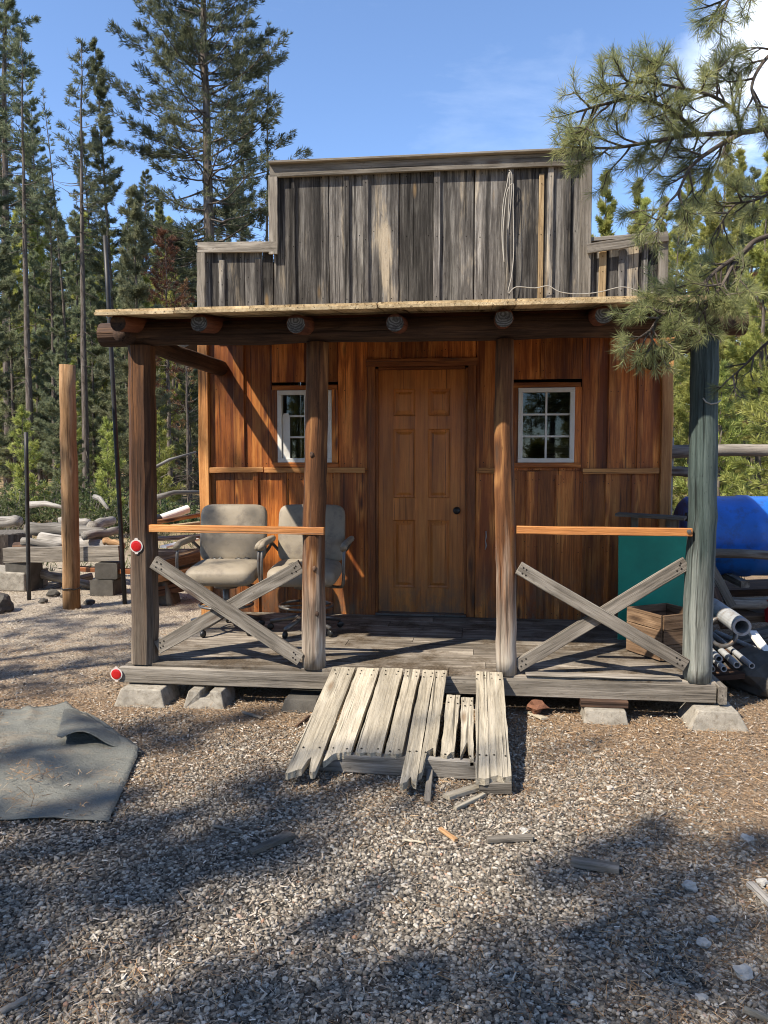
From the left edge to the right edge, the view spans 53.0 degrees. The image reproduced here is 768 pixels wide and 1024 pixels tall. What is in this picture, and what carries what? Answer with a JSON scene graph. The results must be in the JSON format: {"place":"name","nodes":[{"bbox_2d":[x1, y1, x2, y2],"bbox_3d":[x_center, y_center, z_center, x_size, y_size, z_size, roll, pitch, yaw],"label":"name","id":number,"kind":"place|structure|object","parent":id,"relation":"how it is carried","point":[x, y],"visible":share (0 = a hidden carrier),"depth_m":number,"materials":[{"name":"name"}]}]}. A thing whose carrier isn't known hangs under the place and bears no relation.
{"place":"outdoors","nodes":[
{"label":"outdoors","id":0,"kind":"place"},
{"bbox_2d":[0,465,767,1023],"bbox_3d":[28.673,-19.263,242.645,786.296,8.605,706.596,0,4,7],"label":"ground","id":1,"kind":"structure","parent":0,"point":[120,607],"depth_m":3.37,"materials":[{"name":"gravel"}]},
{"bbox_2d":[0,51,16,446],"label":"pine tree","id":2,"kind":"object","parent":1,"relation":"on","point":[5,285],"visible":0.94,"depth_m":23.39,"materials":[{"name":"green plant"}]},
{"bbox_2d":[0,530,31,564],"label":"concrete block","id":3,"kind":"object","parent":1,"relation":"on","point":[8,538],"visible":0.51,"depth_m":9.65,"materials":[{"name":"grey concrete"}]},
{"bbox_2d":[0,209,35,477],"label":"pine tree","id":4,"kind":"object","parent":1,"relation":"on","point":[17,270],"visible":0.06,"depth_m":37.40,"materials":[{"name":"green plant"}]},
{"bbox_2d":[0,245,43,491],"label":"pine tree","id":5,"kind":"object","parent":1,"relation":"on","point":[14,299],"visible":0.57,"depth_m":25.33,"materials":[{"name":"green plant"}]},
{"bbox_2d":[0,565,47,591],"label":"concrete slab","id":6,"kind":"object","parent":1,"relation":"on","point":[12,581],"depth_m":8.93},
{"bbox_2d":[5,562,42,591],"bbox_3d":[-4.247,0.753,9.098,0.300,0.340,0.300,0,4,7],"label":"stone block","id":7,"kind":"object","parent":1,"relation":"on","point":[36,579],"depth_m":9.00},
{"bbox_2d":[3,545,119,562],"bbox_3d":[-3.690,0.482,8.835,1.501,0.234,0.100,1,4,13],"label":"timber","id":8,"kind":"object","parent":7,"relation":"on","point":[87,554],"visible":0.76,"depth_m":8.80,"materials":[{"name":"wood"}]},
{"bbox_2d":[0,489,49,529],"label":"shrub","id":9,"kind":"object","parent":1,"relation":"on","point":[17,511],"visible":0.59,"depth_m":15.70,"materials":[{"name":"green plant"}]},
{"bbox_2d":[0,0,51,486],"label":"pine tree","id":10,"kind":"object","parent":1,"relation":"on","point":[8,21],"visible":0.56,"depth_m":30.23,"materials":[{"name":"green plant"}]},
{"bbox_2d":[24,432,30,599],"bbox_3d":[-3.860,0.076,8.338,0.071,1.876,0.044,0,4,7],"label":"metal stake","id":11,"kind":"object","parent":1,"relation":"on","point":[27,513],"visible":0.92,"depth_m":8.32,"materials":[{"name":"metal"}]},
{"bbox_2d":[5,404,53,509],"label":"pine tree","id":12,"kind":"object","parent":1,"relation":"on","point":[26,425],"visible":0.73,"depth_m":16.45,"materials":[{"name":"green plant"}]},
{"bbox_2d":[0,25,59,498],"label":"pine tree","id":13,"kind":"object","parent":1,"relation":"on","point":[16,46],"visible":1,"depth_m":21.96,"materials":[{"name":"green plant"}]},
{"bbox_2d":[17,98,54,478],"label":"pine tree","id":14,"kind":"object","parent":1,"relation":"on","point":[35,130],"visible":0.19,"depth_m":41.36,"materials":[{"name":"green plant"}]},
{"bbox_2d":[14,249,58,490],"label":"pine tree","id":15,"kind":"object","parent":1,"relation":"on","point":[33,282],"visible":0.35,"depth_m":28.21,"materials":[{"name":"green plant"}]},
{"bbox_2d":[15,202,68,481],"bbox_3d":[-14.005,-6.854,31.521,2.671,11.596,2.353,2,4,26],"label":"pine tree","id":16,"kind":"object","parent":1,"relation":"on","point":[39,250],"visible":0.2,"depth_m":31.09,"materials":[{"name":"green plant"}]},
{"bbox_2d":[0,481,89,522],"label":"shrub","id":17,"kind":"object","parent":1,"relation":"on","point":[52,511],"visible":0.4,"depth_m":15.92,"materials":[{"name":"green plant"}]},
{"bbox_2d":[29,189,73,500],"bbox_3d":[-9.891,-4.863,23.012,1.260,9.429,1.294,4,5,42],"label":"pine tree","id":18,"kind":"object","parent":1,"relation":"on","point":[44,269],"visible":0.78,"depth_m":22.83,"materials":[{"name":"green plant"}]},
{"bbox_2d":[40,178,71,371],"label":"pine tree","id":19,"kind":"object","parent":1,"relation":"on","point":[55,251],"visible":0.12,"depth_m":34.97,"materials":[{"name":"green plant"}]},
{"bbox_2d":[32,269,80,492],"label":"pine tree","id":20,"kind":"object","parent":1,"relation":"on","point":[44,344],"visible":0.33,"depth_m":26.06,"materials":[{"name":"green plant"}]},
{"bbox_2d":[31,314,84,500],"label":"pine tree","id":21,"kind":"object","parent":1,"relation":"on","point":[51,411],"visible":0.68,"depth_m":18.27,"materials":[{"name":"green plant"}]},
{"bbox_2d":[40,87,79,364],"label":"pine tree","id":22,"kind":"object","parent":1,"relation":"on","point":[62,300],"visible":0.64,"depth_m":25.76,"materials":[{"name":"green plant"}]},
{"bbox_2d":[40,569,89,589],"bbox_3d":[-3.823,0.792,9.152,0.894,0.262,0.118,1,4,13],"label":"log","id":23,"kind":"object","parent":1,"relation":"on","point":[53,576],"visible":0.49,"depth_m":9.12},
{"bbox_2d":[59,364,81,609],"bbox_3d":[-3.219,-0.224,7.870,0.203,2.536,0.199,0,4,7],"label":"wooden pole","id":24,"kind":"object","parent":1,"relation":"on","point":[71,597],"visible":0.98,"depth_m":7.81,"materials":[{"name":"wood"}]},
{"bbox_2d":[0,701,141,820],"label":"ground cloth","id":25,"kind":"object","parent":1,"relation":"on","point":[92,739],"visible":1,"depth_m":3.82,"materials":[{"name":"grey fabric"}]},
{"bbox_2d":[53,360,93,489],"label":"pine tree","id":26,"kind":"object","parent":1,"relation":"on","point":[79,431],"visible":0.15,"depth_m":22.06,"materials":[{"name":"green plant"}]},
{"bbox_2d":[54,209,109,485],"bbox_3d":[-11.445,-6.095,29.274,2.657,10.626,2.604,3,5,39],"label":"pine tree","id":27,"kind":"object","parent":1,"relation":"on","point":[67,257],"visible":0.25,"depth_m":28.86,"materials":[{"name":"green plant"}]},
{"bbox_2d":[49,37,116,512],"bbox_3d":[-7.683,-6.005,19.835,1.669,12.167,1.626,2,5,30],"label":"pine tree","id":28,"kind":"object","parent":1,"relation":"on","point":[91,111],"visible":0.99,"depth_m":19.70,"materials":[{"name":"green plant"}]},
{"bbox_2d":[43,484,125,522],"bbox_3d":[-5.960,-0.096,15.451,1.528,0.976,1.508,0,4,7],"label":"shrub","id":29,"kind":"object","parent":1,"relation":"on","point":[93,508],"visible":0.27,"depth_m":15.41,"materials":[{"name":"green plant"}]},
{"bbox_2d":[69,131,113,272],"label":"pine tree","id":30,"kind":"object","parent":1,"relation":"on","point":[86,163],"visible":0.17,"depth_m":42.69,"materials":[{"name":"green plant"}]},
{"bbox_2d":[74,275,112,494],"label":"pine tree","id":31,"kind":"object","parent":1,"relation":"on","point":[91,308],"visible":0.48,"depth_m":22.80,"materials":[{"name":"green plant"}]},
{"bbox_2d":[79,316,122,492],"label":"pine tree","id":32,"kind":"object","parent":1,"relation":"on","point":[103,384],"visible":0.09,"depth_m":26.98,"materials":[{"name":"green plant"}]},
{"bbox_2d":[80,497,129,538],"bbox_3d":[-5.017,0.070,14.459,1.300,0.851,1.219,-4,5,-42],"label":"shrub","id":33,"kind":"object","parent":1,"relation":"on","point":[126,523],"visible":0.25,"depth_m":14.43,"materials":[{"name":"green plant"}]},
{"bbox_2d":[90,577,121,595],"bbox_3d":[-3.147,0.851,8.769,0.270,0.190,0.300,0,4,7],"label":"stone block","id":34,"kind":"object","parent":1,"relation":"on","point":[105,587],"depth_m":8.62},
{"bbox_2d":[95,561,120,578],"bbox_3d":[-3.116,0.656,8.752,0.250,0.180,0.260,0,4,-1],"label":"stone block","id":35,"kind":"object","parent":34,"relation":"on","point":[106,569],"depth_m":8.62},
{"bbox_2d":[90,416,127,527],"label":"pine tree","id":36,"kind":"object","parent":1,"relation":"on","point":[99,483],"visible":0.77,"depth_m":15.68,"materials":[{"name":"green plant"}]},
{"bbox_2d":[95,284,129,505],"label":"pine tree","id":37,"kind":"object","parent":1,"relation":"on","point":[122,429],"visible":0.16,"depth_m":22.72,"materials":[{"name":"green plant"}]},
{"bbox_2d":[84,35,142,494],"bbox_3d":[-8.465,-7.328,23.800,1.520,14.285,1.702,3,5,34],"label":"pine tree","id":38,"kind":"object","parent":1,"relation":"on","point":[100,90],"visible":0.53,"depth_m":23.46,"materials":[{"name":"green plant"}]},
{"bbox_2d":[103,235,126,604],"bbox_3d":[-2.811,-0.908,8.053,0.172,3.878,0.048,0,4,7],"label":"metal stake","id":39,"kind":"object","parent":1,"relation":"on","point":[115,425],"visible":0.84,"depth_m":8.04,"materials":[{"name":"metal"}]},
{"bbox_2d":[91,182,177,487],"bbox_3d":[-6.073,-3.861,18.592,2.014,8.053,1.974,2,4,23],"label":"pine tree","id":40,"kind":"object","parent":1,"relation":"on","point":[138,288],"visible":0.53,"depth_m":18.35,"materials":[{"name":"green plant"}]},
{"bbox_2d":[133,169,154,306],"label":"pine tree","id":41,"kind":"object","parent":1,"relation":"on","point":[147,208],"visible":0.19,"depth_m":45.21,"materials":[{"name":"green plant"}]},
{"bbox_2d":[114,683,179,707],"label":"pier block","id":42,"kind":"structure","parent":1,"relation":"on","point":[144,695],"depth_m":4.79,"materials":[{"name":"concrete"}]},
{"bbox_2d":[128,297,184,493],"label":"pine tree","id":43,"kind":"object","parent":1,"relation":"on","point":[179,449],"visible":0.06,"depth_m":21.75,"materials":[{"name":"green plant"}]},
{"bbox_2d":[152,193,171,479],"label":"pine tree","id":44,"kind":"object","parent":1,"relation":"on","point":[159,210],"visible":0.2,"depth_m":31.73,"materials":[{"name":"green plant"}]},
{"bbox_2d":[140,226,196,508],"bbox_3d":[-5.818,-3.774,20.657,1.983,7.600,1.857,0,4,7],"label":"pine tree","id":45,"kind":"object","parent":1,"relation":"on","point":[170,248],"visible":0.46,"depth_m":20.48,"materials":[{"name":"green plant"}]},
{"bbox_2d":[158,580,180,605],"bbox_3d":[-2.393,0.827,8.176,0.406,0.297,0.250,0,4,7],"label":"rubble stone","id":46,"kind":"object","parent":1,"relation":"on","point":[168,598],"visible":0.37,"depth_m":8.05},
{"bbox_2d":[158,583,183,596],"bbox_3d":[-2.248,0.791,8.253,0.716,0.157,0.306,-3,5,-38],"label":"board","id":47,"kind":"object","parent":1,"relation":"on","point":[173,588],"visible":0.22,"depth_m":8.08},
{"bbox_2d":[158,562,197,581],"bbox_3d":[-2.244,0.647,8.193,0.699,0.180,0.305,-2,4,-29],"label":"board","id":48,"kind":"object","parent":47,"relation":"on","point":[182,568],"visible":0.1,"depth_m":8.11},
{"bbox_2d":[160,548,200,566],"bbox_3d":[-2.186,0.503,8.174,0.618,0.193,0.265,-3,5,-34],"label":"board","id":49,"kind":"object","parent":48,"relation":"on","point":[190,556],"visible":0.41,"depth_m":8.12,"materials":[{"name":"brown wood"}]},
{"bbox_2d":[156,413,186,513],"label":"pine tree","id":50,"kind":"object","parent":1,"relation":"on","point":[170,452],"visible":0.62,"depth_m":17.13,"materials":[{"name":"green plant"}]},
{"bbox_2d":[157,215,197,486],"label":"pine tree","id":51,"kind":"object","parent":1,"relation":"on","point":[167,219],"visible":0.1,"depth_m":28.62,"materials":[{"name":"green plant"}]},
{"bbox_2d":[157,499,199,524],"bbox_3d":[-4.353,0.005,15.868,1.323,0.720,1.355,0,4,7],"label":"shrub","id":52,"kind":"object","parent":1,"relation":"on","point":[192,511],"visible":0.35,"depth_m":15.78,"materials":[{"name":"green plant"}]},
{"bbox_2d":[163,244,198,489],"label":"pine tree","id":53,"kind":"object","parent":1,"relation":"on","point":[164,369],"visible":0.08,"depth_m":30.50,"materials":[{"name":"green plant"}]},
{"bbox_2d":[166,299,198,504],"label":"pine tree","id":54,"kind":"object","parent":1,"relation":"on","point":[194,387],"visible":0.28,"depth_m":22.62,"materials":[{"name":"green plant"}]},
{"bbox_2d":[166,277,199,508],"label":"dead tree","id":55,"kind":"object","parent":1,"relation":"on","point":[187,433],"visible":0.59,"depth_m":18.07,"materials":[{"name":"plant"}]},
{"bbox_2d":[97,0,312,438],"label":"pine tree","id":56,"kind":"object","parent":1,"relation":"on","point":[201,47],"visible":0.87,"depth_m":23.52,"materials":[{"name":"green plant"}]},
{"bbox_2d":[183,685,235,709],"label":"pier block","id":57,"kind":"structure","parent":1,"relation":"on","point":[203,697],"depth_m":4.76,"materials":[{"name":"concrete"}]},
{"bbox_2d":[221,115,260,241],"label":"pine tree","id":58,"kind":"object","parent":1,"relation":"on","point":[240,180],"visible":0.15,"depth_m":33.22,"materials":[{"name":"green plant"}]},
{"bbox_2d":[257,19,278,260],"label":"pine tree","id":59,"kind":"object","parent":1,"relation":"on","point":[273,132],"visible":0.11,"depth_m":27.30,"materials":[{"name":"green plant"}]},
{"bbox_2d":[248,830,295,855],"bbox_3d":[-0.447,1.308,3.041,0.062,0.026,0.210,3,5,41],"label":"wood chunk","id":60,"kind":"object","parent":1,"relation":"on","point":[285,836],"visible":1,"depth_m":3.04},
{"bbox_2d":[281,690,320,712],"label":"pier block","id":61,"kind":"structure","parent":1,"relation":"on","point":[304,701],"depth_m":4.70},
{"bbox_2d":[0,488,744,579],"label":"dry grass","id":62,"kind":"structure","parent":1,"relation":"on","point":[127,547],"depth_m":14.64,"materials":[{"name":"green plant"}]},
{"bbox_2d":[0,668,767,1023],"bbox_3d":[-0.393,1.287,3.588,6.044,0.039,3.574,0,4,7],"label":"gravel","id":63,"kind":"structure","parent":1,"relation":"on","point":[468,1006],"depth_m":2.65,"materials":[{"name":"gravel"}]},
{"bbox_2d":[486,834,532,843],"bbox_3d":[0.501,1.302,3.070,0.183,0.024,0.028,0,4,-5],"label":"stick","id":64,"kind":"object","parent":63,"relation":"on","point":[509,838],"visible":1,"depth_m":3.06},
{"bbox_2d":[0,626,767,1023],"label":"pine needles","id":65,"kind":"object","parent":1,"relation":"on","point":[618,942],"visible":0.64,"depth_m":3.00,"materials":[{"name":"plant"}]},
{"bbox_2d":[0,575,767,1023],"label":"wood chips","id":66,"kind":"object","parent":1,"relation":"on","point":[230,957],"visible":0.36,"depth_m":2.95,"materials":[{"name":"wood"}]},
{"bbox_2d":[285,667,511,794],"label":"ramp","id":67,"kind":"structure","parent":1,"relation":"on","point":[410,750],"depth_m":3.95,"materials":[{"name":"grey wood"}]},
{"bbox_2d":[94,148,748,704],"bbox_3d":[0.451,-0.992,7.170,4.315,3.840,5.954,0,4,7],"label":"cabin","id":68,"kind":"object","parent":1,"relation":"on","point":[398,372],"visible":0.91,"depth_m":6.16,"materials":[{"name":"brown wood"}]},
{"bbox_2d":[173,504,275,637],"bbox_3d":[-1.200,0.427,5.879,0.687,0.947,0.630,0,4,3],"label":"office chair","id":69,"kind":"object","parent":68,"relation":"on","point":[227,563],"visible":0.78,"depth_m":6.02,"materials":[{"name":"beige fabric"}]},
{"bbox_2d":[254,504,353,638],"bbox_3d":[-0.588,0.429,5.846,0.687,0.947,0.631,0,4,5],"label":"office chair","id":70,"kind":"object","parent":68,"relation":"on","point":[289,548],"visible":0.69,"depth_m":5.98,"materials":[{"name":"beige fabric"}]},
{"bbox_2d":[271,385,338,467],"bbox_3d":[-0.662,-0.716,6.444,0.570,0.687,0.055,0,4,7],"label":"window","id":71,"kind":"structure","parent":68,"relation":"in","point":[281,436],"depth_m":6.44,"materials":[{"name":"white wood"}]},
{"bbox_2d":[379,369,465,612],"bbox_3d":[0.309,-0.163,6.389,0.718,2.016,0.118,0,4,7],"label":"door","id":72,"kind":"structure","parent":68,"relation":"in","point":[422,412],"depth_m":6.40,"materials":[{"name":"brown wood"}]},
{"bbox_2d":[513,382,581,467],"bbox_3d":[1.307,-0.700,6.207,0.555,0.687,0.055,0,4,7],"label":"window","id":73,"kind":"structure","parent":68,"relation":"in","point":[575,389],"depth_m":6.19,"materials":[{"name":"white wood"}]},
{"bbox_2d":[501,170,652,293],"bbox_3d":[1.544,-2.190,6.020,1.239,0.993,0.011,0,4,7],"label":"cord","id":74,"kind":"object","parent":68,"relation":"hanging from","point":[513,237],"visible":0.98,"depth_m":6.07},
{"bbox_2d":[617,536,686,639],"bbox_3d":[1.946,0.553,5.557,0.500,0.759,0.073,0,4,7],"label":"plastic panel","id":75,"kind":"object","parent":68,"relation":"on","point":[641,558],"visible":0.47,"depth_m":5.55,"materials":[{"name":"plastic"}]},
{"bbox_2d":[626,603,682,660],"bbox_3d":[1.875,0.797,5.158,0.356,0.302,0.336,-2,4,-23],"label":"wooden crate","id":76,"kind":"object","parent":68,"relation":"on","point":[662,623],"visible":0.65,"depth_m":5.03,"materials":[{"name":"brown wood"}]},
{"bbox_2d":[443,784,478,800],"bbox_3d":[0.366,1.272,3.504,0.225,0.028,0.048,-3,5,-38],"label":"broken plank","id":77,"kind":"object","parent":1,"relation":"on","point":[457,793],"visible":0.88,"depth_m":3.48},
{"bbox_2d":[571,856,618,874],"bbox_3d":[0.785,1.315,2.868,0.174,0.026,0.050,1,4,17],"label":"wood block","id":78,"kind":"object","parent":1,"relation":"on","point":[602,866],"depth_m":2.86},
{"bbox_2d":[579,704,627,724],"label":"pier block","id":79,"kind":"structure","parent":1,"relation":"on","point":[609,716],"depth_m":4.46,"materials":[{"name":"concrete"}]},
{"bbox_2d":[577,698,627,708],"bbox_3d":[1.302,1.119,4.603,0.270,0.040,0.200,0,4,7],"label":"shim board","id":80,"kind":"object","parent":79,"relation":"on","point":[602,703],"visible":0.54,"depth_m":4.51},
{"bbox_2d":[591,171,618,236],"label":"pine tree","id":81,"kind":"object","parent":1,"relation":"on","point":[604,226],"visible":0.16,"depth_m":34.05,"materials":[{"name":"green plant"}]},
{"bbox_2d":[626,176,647,233],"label":"pine tree","id":82,"kind":"object","parent":1,"relation":"on","point":[637,199],"visible":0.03,"depth_m":31.04,"materials":[{"name":"green plant"}]},
{"bbox_2d":[540,0,767,408],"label":"pine tree","id":83,"kind":"object","parent":1,"relation":"on","point":[577,135],"visible":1,"depth_m":3.15,"materials":[{"name":"green plant"}]},
{"bbox_2d":[631,517,678,527],"bbox_3d":[2.055,0.581,5.882,0.351,1.100,0.066,2,4,22],"label":"board stand","id":84,"kind":"object","parent":1,"relation":"on","point":[668,523],"depth_m":5.78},
{"bbox_2d":[615,512,686,520],"bbox_3d":[1.994,0.031,5.758,0.488,0.038,0.202,2,4,26],"label":"grey board","id":85,"kind":"object","parent":84,"relation":"on","point":[650,516],"visible":1,"depth_m":5.70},
{"bbox_2d":[668,199,692,478],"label":"pine tree","id":86,"kind":"object","parent":1,"relation":"on","point":[677,241],"visible":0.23,"depth_m":22.55,"materials":[{"name":"green plant"}]},
{"bbox_2d":[672,359,689,512],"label":"pine tree","id":87,"kind":"object","parent":1,"relation":"on","point":[675,424],"visible":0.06,"depth_m":17.11,"materials":[{"name":"green plant"}]},
{"bbox_2d":[668,177,703,497],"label":"pine tree","id":88,"kind":"object","parent":1,"relation":"on","point":[688,249],"visible":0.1,"depth_m":25.32,"materials":[{"name":"green plant"}]},
{"bbox_2d":[672,253,730,507],"bbox_3d":[5.771,-2.098,14.300,1.454,5.386,1.327,1,4,16],"label":"pine tree","id":89,"kind":"object","parent":1,"relation":"on","point":[681,412],"visible":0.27,"depth_m":14.27,"materials":[{"name":"green plant"}]},
{"bbox_2d":[677,702,748,731],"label":"pier block","id":90,"kind":"structure","parent":1,"relation":"on","point":[716,716],"depth_m":4.37,"materials":[{"name":"concrete"}]},
{"bbox_2d":[673,358,757,495],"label":"pine tree","id":91,"kind":"object","parent":1,"relation":"on","point":[733,435],"visible":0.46,"depth_m":13.26,"materials":[{"name":"green plant"}]},
{"bbox_2d":[671,438,767,514],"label":"pole fence","id":92,"kind":"object","parent":1,"relation":"on","point":[682,451],"visible":0.32,"depth_m":7.58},
{"bbox_2d":[675,145,766,495],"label":"pine tree","id":93,"kind":"object","parent":1,"relation":"on","point":[711,228],"visible":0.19,"depth_m":17.69,"materials":[{"name":"green plant"}]},
{"bbox_2d":[712,661,745,680],"bbox_3d":[2.300,1.050,5.118,0.402,0.066,0.305,0,4,0],"label":"board","id":94,"kind":"object","parent":1,"relation":"on","point":[728,674],"visible":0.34,"depth_m":4.97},
{"bbox_2d":[713,549,767,628],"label":"pole rack","id":95,"kind":"object","parent":1,"relation":"on","point":[729,600],"visible":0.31,"depth_m":5.65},
{"bbox_2d":[673,495,767,576],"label":"blue barrel","id":96,"kind":"object","parent":95,"relation":"on","point":[742,522],"visible":0.51,"depth_m":5.86,"materials":[{"name":"plastic"}]},
{"bbox_2d":[713,598,751,635],"bbox_3d":[2.347,0.673,5.491,0.115,0.139,1.252,1,4,7],"label":"pipe","id":97,"kind":"object","parent":95,"relation":"on","point":[734,621],"visible":0.51,"depth_m":5.00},
{"bbox_2d":[715,579,767,596],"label":"board","id":98,"kind":"object","parent":95,"relation":"on","point":[758,587],"visible":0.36,"depth_m":6.41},
{"bbox_2d":[722,146,759,494],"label":"pine tree","id":99,"kind":"object","parent":1,"relation":"on","point":[740,154],"visible":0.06,"depth_m":26.80,"materials":[{"name":"green plant"}]},
{"bbox_2d":[717,351,767,495],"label":"pine tree","id":100,"kind":"object","parent":1,"relation":"on","point":[753,417],"visible":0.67,"depth_m":12.51,"materials":[{"name":"green plant"}]},
{"bbox_2d":[722,147,767,495],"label":"pine tree","id":101,"kind":"object","parent":1,"relation":"on","point":[750,344],"visible":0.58,"depth_m":14.93,"materials":[{"name":"green plant"}]},
{"bbox_2d":[723,647,767,698],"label":"boulder","id":102,"kind":"object","parent":1,"relation":"on","point":[755,682],"visible":0.66,"depth_m":5.00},
{"bbox_2d":[725,165,767,493],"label":"pine tree","id":103,"kind":"object","parent":1,"relation":"on","point":[745,239],"visible":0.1,"depth_m":24.16,"materials":[{"name":"green plant"}]},
{"bbox_2d":[730,187,767,490],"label":"pine tree","id":104,"kind":"object","parent":1,"relation":"on","point":[764,363],"visible":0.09,"depth_m":20.85,"materials":[{"name":"green plant"}]},
{"bbox_2d":[0,0,767,343],"label":"sky","id":105,"kind":"structure","parent":0,"point":[358,78],"materials":[{"name":"blue"}]},
{"bbox_3d":[-3.550,0.391,9.290,0.520,0.126,0.118,0,4,7],"label":"log","id":106,"kind":"object","parent":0,"visible":0},
{"bbox_2d":[12,542,32,546],"bbox_3d":[-4.100,0.433,9.311,0.775,0.132,0.121,0,4,7],"label":"log","id":107,"kind":"object","parent":106,"relation":"on","point":[16,544],"visible":0.07,"depth_m":9.30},
{"bbox_2d":[37,532,102,545],"bbox_3d":[-3.624,0.376,9.195,0.997,0.270,0.192,0,4,2],"label":"log","id":108,"kind":"object","parent":107,"relation":"on","point":[49,537],"visible":0.28,"depth_m":9.12,"materials":[{"name":"grey wood"}]},
{"bbox_2d":[81,527,118,539],"bbox_3d":[-3.399,0.257,9.263,0.107,0.127,0.536,2,4,27],"label":"log","id":109,"kind":"object","parent":108,"relation":"on","point":[95,533],"visible":0.95,"depth_m":9.18,"materials":[{"name":"grey wood"}]},
{"bbox_2d":[23,522,106,538],"bbox_3d":[-3.892,0.227,9.418,1.072,0.199,0.171,1,4,13],"label":"log","id":110,"kind":"object","parent":109,"relation":"on","point":[36,529],"visible":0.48,"depth_m":9.39,"materials":[{"name":"grey wood"}]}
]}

